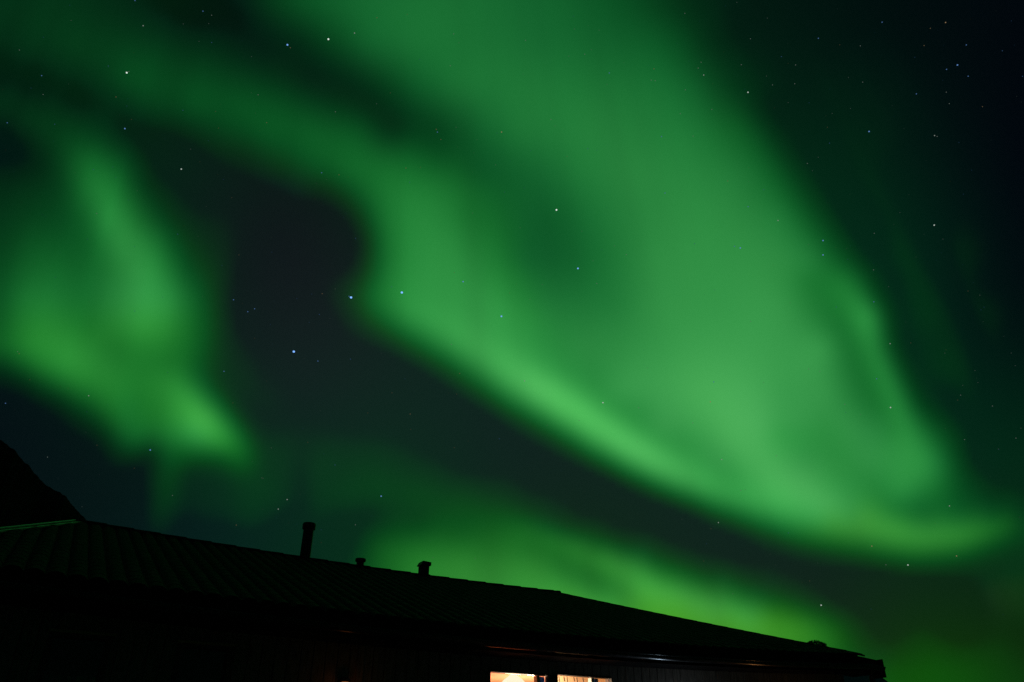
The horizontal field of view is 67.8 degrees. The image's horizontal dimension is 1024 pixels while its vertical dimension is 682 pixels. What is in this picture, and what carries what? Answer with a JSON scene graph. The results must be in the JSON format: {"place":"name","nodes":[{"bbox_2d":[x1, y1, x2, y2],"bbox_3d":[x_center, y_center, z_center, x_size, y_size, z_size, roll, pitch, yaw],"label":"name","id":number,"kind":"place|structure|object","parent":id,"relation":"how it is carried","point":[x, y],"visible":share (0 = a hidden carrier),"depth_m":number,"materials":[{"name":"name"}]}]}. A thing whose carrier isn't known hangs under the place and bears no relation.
{"place":"outdoors","nodes":[
{"label":"outdoors","id":0,"kind":"place"},
{"bbox_2d":[0,440,96,681],"bbox_3d":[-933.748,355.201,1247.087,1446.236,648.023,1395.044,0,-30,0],"label":"mountain","id":1,"kind":"structure","parent":0,"point":[28,495],"depth_m":1258.58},
{"bbox_2d":[0,519,885,681],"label":"house","id":2,"kind":"structure","parent":0,"point":[103,602],"depth_m":9.17,"materials":[{"name":"tile"}]},
{"bbox_2d":[36,628,116,681],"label":"window","id":3,"kind":"structure","parent":2,"relation":"in","point":[63,632],"depth_m":7.41,"materials":[{"name":"black glass"}]},
{"bbox_2d":[171,640,236,681],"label":"window","id":4,"kind":"structure","parent":2,"relation":"in","point":[192,644],"depth_m":7.95,"materials":[{"name":"black glass"}]},
{"bbox_2d":[338,677,350,681],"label":"wall lamp","id":5,"kind":"object","parent":2,"relation":"attached to","point":[345,679],"visible":1,"depth_m":8.41,"materials":[{"name":"black paint"}]},
{"bbox_2d":[502,674,523,681],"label":"ceiling lamp","id":6,"kind":"object","parent":2,"relation":"hanging from","point":[512,678],"visible":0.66,"depth_m":10.58,"materials":[{"name":"white glass"}]},
{"bbox_2d":[489,670,551,681],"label":"window","id":7,"kind":"structure","parent":2,"relation":"in","point":[537,678],"depth_m":9.79,"materials":[{"name":"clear glass"}]},
{"bbox_2d":[556,673,612,681],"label":"window","id":8,"kind":"structure","parent":2,"relation":"in","point":[590,678],"depth_m":10.20,"materials":[{"name":"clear glass"}]},
{"bbox_2d":[0,0,1023,681],"bbox_3d":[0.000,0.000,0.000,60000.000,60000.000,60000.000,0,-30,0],"label":"sky","id":9,"kind":"structure","parent":0,"point":[418,152],"depth_m":27638.16,"materials":[{"name":"green"}]},
{"bbox_2d":[17,15,1022,598],"bbox_3d":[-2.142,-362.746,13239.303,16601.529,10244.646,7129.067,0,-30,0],"label":"faint stars","id":10,"kind":"object","parent":9,"relation":"in","point":[459,373],"visible":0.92,"depth_m":13661.28,"materials":[{"name":"white"}]},
{"bbox_2d":[807,640,826,645],"bbox_3d":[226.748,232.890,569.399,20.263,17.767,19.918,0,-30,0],"label":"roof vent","id":11,"kind":"object","parent":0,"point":[819,642],"visible":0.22,"depth_m":568.31,"materials":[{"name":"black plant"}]},
{"bbox_2d":[843,675,887,681],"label":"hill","id":12,"kind":"structure","parent":0,"point":[857,679],"depth_m":532.11,"materials":[{"name":"black"}]}
]}

